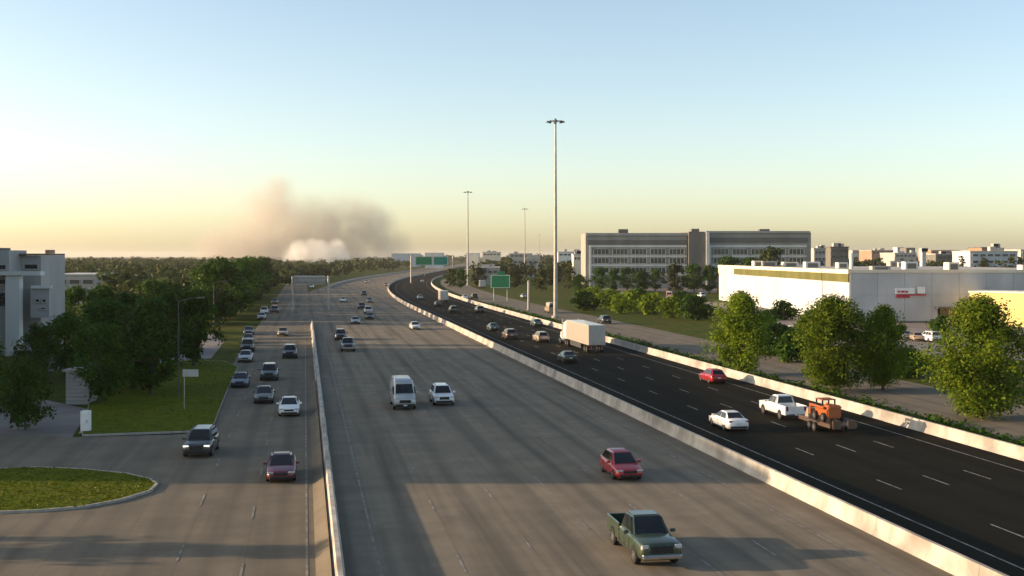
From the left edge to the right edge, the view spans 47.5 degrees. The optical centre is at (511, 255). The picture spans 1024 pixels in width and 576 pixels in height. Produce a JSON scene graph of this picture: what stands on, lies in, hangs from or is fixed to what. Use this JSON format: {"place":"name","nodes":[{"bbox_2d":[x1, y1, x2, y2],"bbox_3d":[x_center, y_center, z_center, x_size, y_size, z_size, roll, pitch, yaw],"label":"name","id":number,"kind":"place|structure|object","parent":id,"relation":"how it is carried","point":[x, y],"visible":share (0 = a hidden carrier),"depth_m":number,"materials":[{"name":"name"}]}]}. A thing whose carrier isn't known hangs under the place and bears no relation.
{"place":"outdoors","nodes":[
{"label":"outdoors","id":0,"kind":"place"},
{"bbox_2d":[0,433,185,575],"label":"cross street","id":1,"kind":"structure","parent":0,"point":[75,542],"depth_m":62.86,"materials":[{"name":"grey concrete"}]},
{"bbox_2d":[0,466,157,513],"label":"lawn island","id":2,"kind":"structure","parent":1,"relation":"on","point":[32,509],"depth_m":68.99,"materials":[{"name":"green plant"}]},
{"bbox_2d":[91,283,315,575],"bbox_3d":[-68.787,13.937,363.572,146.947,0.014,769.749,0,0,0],"label":"frontage road","id":3,"kind":"structure","parent":0,"point":[226,509],"depth_m":66.70,"materials":[{"name":"grey concrete"}]},
{"bbox_2d":[182,424,219,456],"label":"suv","id":4,"kind":"object","parent":3,"relation":"on","point":[202,439],"visible":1,"depth_m":81.37,"materials":[{"name":"paint"}]},
{"bbox_2d":[230,372,250,387],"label":"car","id":5,"kind":"object","parent":3,"relation":"on","point":[240,378],"visible":1,"depth_m":123.43,"materials":[{"name":"blue paint"}]},
{"bbox_2d":[239,338,255,351],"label":"suv","id":6,"kind":"object","parent":3,"relation":"on","point":[248,343],"visible":0.98,"depth_m":169.57,"materials":[{"name":"black paint"}]},
{"bbox_2d":[252,385,275,402],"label":"car","id":7,"kind":"object","parent":3,"relation":"on","point":[263,393],"visible":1,"depth_m":110.38,"materials":[{"name":"grey paint"}]},
{"bbox_2d":[258,362,279,379],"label":"suv","id":8,"kind":"object","parent":3,"relation":"on","point":[269,370],"visible":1,"depth_m":130.63,"materials":[{"name":"teal paint"}]},
{"bbox_2d":[263,451,298,480],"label":"car","id":9,"kind":"object","parent":3,"relation":"on","point":[281,465],"visible":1,"depth_m":72.33,"materials":[{"name":"red paint"}]},
{"bbox_2d":[276,396,301,415],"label":"car","id":10,"kind":"object","parent":3,"relation":"on","point":[289,405],"visible":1,"depth_m":101.70,"materials":[{"name":"white paint"}]},
{"bbox_2d":[281,343,298,357],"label":"suv","id":11,"kind":"object","parent":3,"relation":"on","point":[289,350],"visible":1,"depth_m":158.64,"materials":[{"name":"paint"}]},
{"bbox_2d":[339,337,355,350],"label":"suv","id":12,"kind":"object","parent":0,"point":[346,342],"visible":1,"depth_m":170.11,"materials":[{"name":"grey paint"}]},
{"bbox_2d":[391,253,420,266],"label":"building","id":13,"kind":"structure","parent":0,"point":[402,256],"depth_m":1500.00,"materials":[{"name":"concrete"}]},
{"bbox_2d":[474,264,499,284],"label":"building","id":14,"kind":"structure","parent":0,"point":[491,269],"depth_m":560.00,"materials":[{"name":"concrete"}]},
{"bbox_2d":[482,250,500,261],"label":"building","id":15,"kind":"structure","parent":0,"point":[492,255],"depth_m":1150.00,"materials":[{"name":"concrete"}]},
{"bbox_2d":[0,257,1023,444],"bbox_3d":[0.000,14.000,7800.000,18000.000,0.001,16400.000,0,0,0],"label":"ground","id":16,"kind":"structure","parent":0,"point":[228,350],"depth_m":260.92,"materials":[{"name":"green plant"}]},
{"bbox_2d":[0,248,64,355],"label":"grey office","id":17,"kind":"structure","parent":16,"relation":"on","point":[32,288],"depth_m":164.00,"materials":[{"name":"concrete"}]},
{"bbox_2d":[9,321,64,375],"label":"tree","id":18,"kind":"object","parent":16,"relation":"on","point":[38,339],"visible":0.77,"depth_m":126.80,"materials":[{"name":"green plant"}]},
{"bbox_2d":[0,400,86,436],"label":"parking lot","id":19,"kind":"structure","parent":16,"relation":"on","point":[65,422],"depth_m":97.15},
{"bbox_2d":[0,354,58,429],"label":"tree","id":20,"kind":"object","parent":19,"relation":"on","point":[25,372],"visible":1,"depth_m":92.99,"materials":[{"name":"green plant"}]},
{"bbox_2d":[37,312,93,375],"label":"tree","id":21,"kind":"object","parent":16,"relation":"on","point":[66,325],"visible":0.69,"depth_m":133.17,"materials":[{"name":"green plant"}]},
{"bbox_2d":[63,367,96,403],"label":"louvred shed","id":22,"kind":"structure","parent":16,"relation":"on","point":[76,393],"depth_m":109.83,"materials":[{"name":"grey metal"}]},
{"bbox_2d":[65,285,98,334],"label":"tree","id":23,"kind":"object","parent":16,"relation":"on","point":[77,293],"visible":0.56,"depth_m":195.48,"materials":[{"name":"green plant"}]},
{"bbox_2d":[79,410,90,432],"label":"utility cabinet","id":24,"kind":"object","parent":16,"relation":"on","point":[85,420],"visible":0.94,"depth_m":91.96,"materials":[{"name":"metal"}]},
{"bbox_2d":[65,273,112,303],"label":"building","id":25,"kind":"structure","parent":16,"relation":"on","point":[87,280],"depth_m":340.00,"materials":[{"name":"white concrete"}]},
{"bbox_2d":[79,284,123,322],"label":"tree","id":26,"kind":"object","parent":16,"relation":"on","point":[103,291],"visible":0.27,"depth_m":211.40,"materials":[{"name":"green plant"}]},
{"bbox_2d":[105,291,141,325],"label":"tree","id":27,"kind":"object","parent":16,"relation":"on","point":[126,298],"visible":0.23,"depth_m":175.03,"materials":[{"name":"green plant"}]},
{"bbox_2d":[89,309,179,388],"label":"tree","id":28,"kind":"object","parent":16,"relation":"on","point":[123,321],"visible":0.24,"depth_m":120.39,"materials":[{"name":"green plant"}]},
{"bbox_2d":[47,333,223,371],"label":"parking lot","id":29,"kind":"structure","parent":16,"relation":"on","point":[211,347],"depth_m":174.09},
{"bbox_2d":[134,279,170,300],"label":"tree","id":30,"kind":"object","parent":16,"relation":"on","point":[149,288],"visible":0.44,"depth_m":236.92,"materials":[{"name":"green plant"}]},
{"bbox_2d":[82,360,237,436],"bbox_3d":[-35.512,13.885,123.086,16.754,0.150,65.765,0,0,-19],"label":"lawn verge","id":31,"kind":"structure","parent":16,"relation":"on","point":[181,425],"depth_m":107.75,"materials":[{"name":"green plant"}]},
{"bbox_2d":[69,321,135,402],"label":"tree","id":32,"kind":"object","parent":31,"relation":"on","point":[102,336],"visible":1,"depth_m":109.09,"materials":[{"name":"green plant"}]},
{"bbox_2d":[79,297,132,365],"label":"tree","id":33,"kind":"object","parent":31,"relation":"on","point":[97,311],"visible":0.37,"depth_m":141.00,"materials":[{"name":"green plant"}]},
{"bbox_2d":[102,295,191,393],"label":"tree","id":34,"kind":"object","parent":31,"relation":"on","point":[149,325],"visible":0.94,"depth_m":116.14,"materials":[{"name":"green plant"}]},
{"bbox_2d":[155,288,192,364],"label":"tree","id":35,"kind":"object","parent":31,"relation":"on","point":[167,297],"visible":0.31,"depth_m":147.14,"materials":[{"name":"green plant"}]},
{"bbox_2d":[167,290,227,365],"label":"tree","id":36,"kind":"object","parent":31,"relation":"on","point":[193,348],"visible":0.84,"depth_m":145.88,"materials":[{"name":"green plant"}]},
{"bbox_2d":[180,285,219,339],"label":"tree","id":37,"kind":"object","parent":16,"relation":"on","point":[196,288],"visible":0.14,"depth_m":181.42,"materials":[{"name":"green plant"}]},
{"bbox_2d":[181,260,249,323],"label":"tree","id":38,"kind":"object","parent":16,"relation":"on","point":[210,273],"visible":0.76,"depth_m":237.84,"materials":[{"name":"green plant"}]},
{"bbox_2d":[193,256,252,320],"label":"tree","id":39,"kind":"object","parent":16,"relation":"on","point":[245,297],"visible":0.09,"depth_m":250.51,"materials":[{"name":"green plant"}]},
{"bbox_2d":[65,256,411,319],"bbox_3d":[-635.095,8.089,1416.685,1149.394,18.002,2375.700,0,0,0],"label":"woodland","id":40,"kind":"object","parent":16,"relation":"on","point":[131,273],"visible":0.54,"depth_m":641.70,"materials":[{"name":"green plant"}]},
{"bbox_2d":[236,263,261,313],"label":"tree","id":41,"kind":"object","parent":16,"relation":"on","point":[250,274],"visible":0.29,"depth_m":283.02,"materials":[{"name":"green plant"}]},
{"bbox_2d":[232,257,268,294],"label":"tree","id":42,"kind":"object","parent":16,"relation":"on","point":[255,264],"visible":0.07,"depth_m":327.98,"materials":[{"name":"green plant"}]},
{"bbox_2d":[259,285,335,325],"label":"slip ramp","id":43,"kind":"structure","parent":16,"relation":"on","point":[304,313],"depth_m":282.31,"materials":[{"name":"concrete"}]},
{"bbox_2d":[291,276,328,310],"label":"sign gantry","id":44,"kind":"object","parent":16,"relation":"on","point":[309,280],"visible":0.98,"depth_m":296.14,"materials":[{"name":"metal"}]},
{"bbox_2d":[410,256,452,282],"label":"sign gantry","id":45,"kind":"object","parent":16,"relation":"on","point":[427,260],"visible":0.88,"depth_m":599.50,"materials":[{"name":"metal"}]},
{"bbox_2d":[450,268,468,288],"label":"tree","id":46,"kind":"object","parent":16,"relation":"on","point":[460,273],"visible":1,"depth_m":499.33,"materials":[{"name":"green plant"}]},
{"bbox_2d":[491,271,509,300],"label":"road sign","id":47,"kind":"object","parent":16,"relation":"on","point":[500,279],"visible":1,"depth_m":363.74,"materials":[{"name":"metal"}]},
{"bbox_2d":[508,269,525,286],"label":"tree","id":48,"kind":"object","parent":16,"relation":"on","point":[514,278],"visible":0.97,"depth_m":519.06,"materials":[{"name":"green plant"}]},
{"bbox_2d":[530,268,552,290],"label":"tree","id":49,"kind":"object","parent":16,"relation":"on","point":[542,279],"visible":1,"depth_m":468.51,"materials":[{"name":"green plant"}]},
{"bbox_2d":[546,118,564,317],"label":"light mast","id":50,"kind":"object","parent":16,"relation":"on","point":[555,296],"visible":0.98,"depth_m":262.39,"materials":[{"name":"metal"}]},
{"bbox_2d":[557,266,575,288],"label":"tree","id":51,"kind":"object","parent":16,"relation":"on","point":[567,271],"visible":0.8,"depth_m":499.70,"materials":[{"name":"green plant"}]},
{"bbox_2d":[571,250,580,276],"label":"building","id":52,"kind":"structure","parent":16,"relation":"on","point":[576,260],"depth_m":640.00,"materials":[{"name":"concrete"}]},
{"bbox_2d":[569,274,588,292],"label":"tree","id":53,"kind":"object","parent":16,"relation":"on","point":[578,279],"visible":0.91,"depth_m":428.80,"materials":[{"name":"green plant"}]},
{"bbox_2d":[570,289,604,310],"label":"tree","id":54,"kind":"object","parent":16,"relation":"on","point":[582,302],"visible":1,"depth_m":298.80,"materials":[{"name":"green plant"}]},
{"bbox_2d":[587,267,609,289],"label":"tree","id":55,"kind":"object","parent":16,"relation":"on","point":[597,272],"visible":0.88,"depth_m":463.26,"materials":[{"name":"green plant"}]},
{"bbox_2d":[594,287,618,308],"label":"shrub","id":56,"kind":"object","parent":16,"relation":"on","point":[608,293],"visible":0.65,"depth_m":309.36,"materials":[{"name":"green plant"}]},
{"bbox_2d":[603,268,621,289],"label":"tree","id":57,"kind":"object","parent":16,"relation":"on","point":[612,275],"visible":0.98,"depth_m":449.31,"materials":[{"name":"green plant"}]},
{"bbox_2d":[610,293,631,313],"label":"shrub","id":58,"kind":"object","parent":16,"relation":"on","point":[618,301],"visible":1,"depth_m":281.89,"materials":[{"name":"green plant"}]},
{"bbox_2d":[614,288,639,312],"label":"shrub","id":59,"kind":"object","parent":16,"relation":"on","point":[631,295],"visible":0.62,"depth_m":287.42,"materials":[{"name":"green plant"}]},
{"bbox_2d":[616,267,639,289],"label":"tree","id":60,"kind":"object","parent":16,"relation":"on","point":[629,271],"visible":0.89,"depth_m":469.18,"materials":[{"name":"green plant"}]},
{"bbox_2d":[314,263,953,575],"bbox_3d":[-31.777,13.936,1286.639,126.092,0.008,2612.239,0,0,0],"label":"highway","id":61,"kind":"structure","parent":16,"relation":"on","point":[494,469],"depth_m":71.69,"materials":[{"name":"concrete"}]},
{"bbox_2d":[309,319,345,575],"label":"concrete barrier","id":62,"kind":"object","parent":61,"relation":"on","point":[329,560],"visible":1,"depth_m":66.68,"materials":[{"name":"grey concrete"}]},
{"bbox_2d":[390,375,417,408],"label":"cargo van","id":63,"kind":"object","parent":61,"relation":"on","point":[402,391],"visible":1,"depth_m":106.08,"materials":[{"name":"silver paint"}]},
{"bbox_2d":[429,382,454,404],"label":"suv","id":64,"kind":"object","parent":61,"relation":"on","point":[440,393],"visible":1,"depth_m":109.13,"materials":[{"name":"white paint"}]},
{"bbox_2d":[599,448,642,479],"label":"car","id":65,"kind":"object","parent":61,"relation":"on","point":[615,463],"visible":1,"depth_m":73.10,"materials":[{"name":"red paint"}]},
{"bbox_2d":[607,510,682,563],"bbox_3d":[6.154,12.986,54.704,2.480,1.900,6.192,0,0,-10],"label":"pickup truck","id":66,"kind":"object","parent":61,"relation":"on","point":[643,535],"visible":1,"depth_m":53.45,"materials":[{"name":"green paint"}]},
{"bbox_2d":[629,270,652,289],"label":"tree","id":67,"kind":"object","parent":16,"relation":"on","point":[642,275],"visible":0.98,"depth_m":453.91,"materials":[{"name":"green plant"}]},
{"bbox_2d":[576,285,716,292],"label":"parking lot","id":68,"kind":"structure","parent":16,"relation":"on","point":[684,289],"depth_m":471.87,"materials":[{"name":"asphalt"}]},
{"bbox_2d":[636,291,663,314],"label":"shrub","id":69,"kind":"object","parent":16,"relation":"on","point":[651,297],"visible":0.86,"depth_m":276.47,"materials":[{"name":"green plant"}]},
{"bbox_2d":[646,267,667,290],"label":"tree","id":70,"kind":"object","parent":16,"relation":"on","point":[656,275],"visible":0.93,"depth_m":464.11,"materials":[{"name":"green plant"}]},
{"bbox_2d":[654,295,685,317],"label":"shrub","id":71,"kind":"object","parent":16,"relation":"on","point":[667,306],"visible":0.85,"depth_m":262.66,"materials":[{"name":"green plant"}]},
{"bbox_2d":[660,262,689,292],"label":"tree","id":72,"kind":"object","parent":16,"relation":"on","point":[674,281],"visible":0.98,"depth_m":439.40,"materials":[{"name":"green plant"}]},
{"bbox_2d":[681,263,704,291],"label":"tree","id":73,"kind":"object","parent":16,"relation":"on","point":[693,268],"visible":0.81,"depth_m":449.02,"materials":[{"name":"green plant"}]},
{"bbox_2d":[581,229,810,287],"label":"office block","id":74,"kind":"structure","parent":16,"relation":"on","point":[645,252],"depth_m":510.00,"materials":[{"name":"grey concrete"}]},
{"bbox_2d":[677,293,719,319],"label":"shrub","id":75,"kind":"object","parent":16,"relation":"on","point":[699,307],"visible":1,"depth_m":253.59,"materials":[{"name":"green plant"}]},
{"bbox_2d":[693,264,718,292],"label":"tree","id":76,"kind":"object","parent":16,"relation":"on","point":[709,276],"visible":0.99,"depth_m":439.34,"materials":[{"name":"green plant"}]},
{"bbox_2d":[421,253,1023,280],"bbox_3d":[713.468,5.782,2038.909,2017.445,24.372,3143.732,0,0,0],"label":"city buildings","id":77,"kind":"structure","parent":16,"relation":"on","point":[547,261],"depth_m":653.33,"materials":[{"name":"white concrete"}]},
{"bbox_2d":[714,255,740,277],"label":"tree","id":78,"kind":"object","parent":16,"relation":"on","point":[724,260],"visible":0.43,"depth_m":457.76,"materials":[{"name":"green plant"}]},
{"bbox_2d":[697,289,775,371],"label":"tree","id":79,"kind":"object","parent":16,"relation":"on","point":[741,330],"visible":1,"depth_m":135.63,"materials":[{"name":"green plant"}]},
{"bbox_2d":[484,303,1023,445],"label":"undergrowth","id":80,"kind":"object","parent":16,"relation":"on","point":[930,418],"visible":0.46,"depth_m":115.81,"materials":[{"name":"green plant"}]},
{"bbox_2d":[755,245,793,265],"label":"tree","id":81,"kind":"object","parent":16,"relation":"on","point":[771,254],"visible":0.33,"depth_m":427.99,"materials":[{"name":"green plant"}]},
{"bbox_2d":[762,319,799,355],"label":"shrub","id":82,"kind":"object","parent":16,"relation":"on","point":[778,331],"visible":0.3,"depth_m":162.33,"materials":[{"name":"green plant"}]},
{"bbox_2d":[770,328,819,362],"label":"shrub","id":83,"kind":"object","parent":16,"relation":"on","point":[788,353],"visible":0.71,"depth_m":152.27,"materials":[{"name":"green plant"}]},
{"bbox_2d":[785,293,895,391],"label":"tree","id":84,"kind":"object","parent":16,"relation":"on","point":[832,317],"visible":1,"depth_m":118.72,"materials":[{"name":"green plant"}]},
{"bbox_2d":[705,301,1023,359],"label":"parking lot","id":85,"kind":"structure","parent":16,"relation":"on","point":[917,327],"depth_m":218.55,"materials":[{"name":"grey asphalt"}]},
{"bbox_2d":[769,299,801,319],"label":"tree","id":86,"kind":"object","parent":85,"relation":"on","point":[782,313],"visible":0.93,"depth_m":253.84,"materials":[{"name":"green plant"}]},
{"bbox_2d":[968,290,1023,326],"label":"yellow annex","id":87,"kind":"object","parent":85,"relation":"on","point":[1016,298],"visible":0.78,"depth_m":230.88,"materials":[{"name":"yellow paint"}]},
{"bbox_2d":[718,253,1023,322],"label":"store building","id":88,"kind":"structure","parent":16,"relation":"on","point":[913,292],"depth_m":243.93,"materials":[{"name":"white paint"}]},
{"bbox_2d":[850,303,927,389],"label":"tree","id":89,"kind":"object","parent":16,"relation":"on","point":[883,317],"visible":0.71,"depth_m":120.24,"materials":[{"name":"green plant"}]},
{"bbox_2d":[896,344,936,378],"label":"shrub","id":90,"kind":"object","parent":16,"relation":"on","point":[910,372],"visible":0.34,"depth_m":132.93,"materials":[{"name":"green plant"}]},
{"bbox_2d":[925,314,955,331],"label":"shrub","id":91,"kind":"object","parent":16,"relation":"on","point":[941,319],"visible":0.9,"depth_m":211.48,"materials":[{"name":"green plant"}]},
{"bbox_2d":[908,293,1023,420],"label":"tree","id":92,"kind":"object","parent":16,"relation":"on","point":[978,315],"visible":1,"depth_m":98.73,"materials":[{"name":"green plant"}]},
{"bbox_2d":[952,246,1017,267],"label":"building","id":93,"kind":"structure","parent":16,"relation":"on","point":[990,255],"depth_m":640.00,"materials":[{"name":"white concrete"}]},
{"bbox_2d":[0,0,1023,256],"label":"sky","id":94,"kind":"structure","parent":0,"point":[141,128],"materials":[{"name":"blue"}]},
{"bbox_2d":[512,255,539,276],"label":"building","id":95,"kind":"structure","parent":0,"point":[529,259],"depth_m":760.00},
{"bbox_2d":[389,266,1023,575],"bbox_3d":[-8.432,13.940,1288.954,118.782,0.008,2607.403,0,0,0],"label":"express road","id":96,"kind":"structure","parent":0,"point":[965,500],"depth_m":84.81,"materials":[{"name":"black asphalt"}]},
{"bbox_2d":[557,351,576,362],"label":"car","id":97,"kind":"object","parent":96,"relation":"on","point":[566,356],"visible":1,"depth_m":151.84,"materials":[{"name":"green paint"}]},
{"bbox_2d":[559,318,604,352],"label":"trailer truck","id":98,"kind":"object","parent":96,"relation":"on","point":[578,333],"visible":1,"depth_m":170.40,"materials":[{"name":"white paint"}]},
{"bbox_2d":[387,266,1008,575],"bbox_3d":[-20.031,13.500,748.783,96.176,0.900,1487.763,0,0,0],"label":"concrete barrier","id":99,"kind":"object","parent":96,"relation":"on","point":[950,561],"visible":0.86,"depth_m":69.11,"materials":[{"name":"beige concrete"}]},
{"bbox_2d":[699,368,726,382],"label":"car","id":100,"kind":"object","parent":96,"relation":"on","point":[709,375],"visible":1,"depth_m":126.99,"materials":[{"name":"red paint"}]},
{"bbox_2d":[431,269,1023,460],"bbox_3d":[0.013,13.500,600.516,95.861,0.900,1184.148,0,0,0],"label":"concrete barrier","id":101,"kind":"object","parent":96,"relation":"on","point":[1007,449],"visible":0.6,"depth_m":106.13,"materials":[{"name":"beige concrete"}]},
{"bbox_2d":[709,410,748,430],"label":"car","id":102,"kind":"object","parent":96,"relation":"on","point":[725,420],"visible":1,"depth_m":92.88,"materials":[{"name":"white paint"}]},
{"bbox_2d":[759,394,806,419],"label":"pickup truck","id":103,"kind":"object","parent":96,"relation":"on","point":[780,405],"visible":0.95,"depth_m":100.33,"materials":[{"name":"white paint"}]},
{"bbox_2d":[799,414,857,430],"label":"flatbed trailer","id":104,"kind":"object","parent":96,"relation":"on","point":[829,423],"visible":0.96,"depth_m":92.04,"materials":[{"name":"brown paint"}]},
{"bbox_2d":[805,397,843,421],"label":"orange machine","id":105,"kind":"object","parent":104,"relation":"on","point":[828,410],"visible":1,"depth_m":92.65,"materials":[{"name":"paint"}]},
{"bbox_2d":[440,279,1023,440],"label":"service road","id":106,"kind":"structure","parent":0,"point":[921,399],"depth_m":134.83,"materials":[{"name":"grey concrete"}]},
{"bbox_2d":[811,245,825,265],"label":"building","id":107,"kind":"structure","parent":0,"point":[818,253],"depth_m":640.00,"materials":[{"name":"concrete"}]},
{"bbox_2d":[825,243,848,265],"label":"building","id":108,"kind":"structure","parent":0,"point":[837,252],"depth_m":700.00,"materials":[{"name":"beige concrete"}]},
{"bbox_2d":[880,250,915,262],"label":"building","id":109,"kind":"structure","parent":0,"point":[899,255],"depth_m":900.00,"materials":[{"name":"white concrete"}]},
{"bbox_2d":[926,251,951,265],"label":"building","id":110,"kind":"structure","parent":0,"point":[943,255],"depth_m":760.00,"materials":[{"name":"concrete"}]},
{"label":"parking lot","id":111,"kind":"structure","parent":0,"visible":0},
{"bbox_2d":[859,248,893,263],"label":"building","id":112,"kind":"structure","parent":111,"relation":"on","point":[869,254],"depth_m":1103.00,"materials":[{"name":"brick"}]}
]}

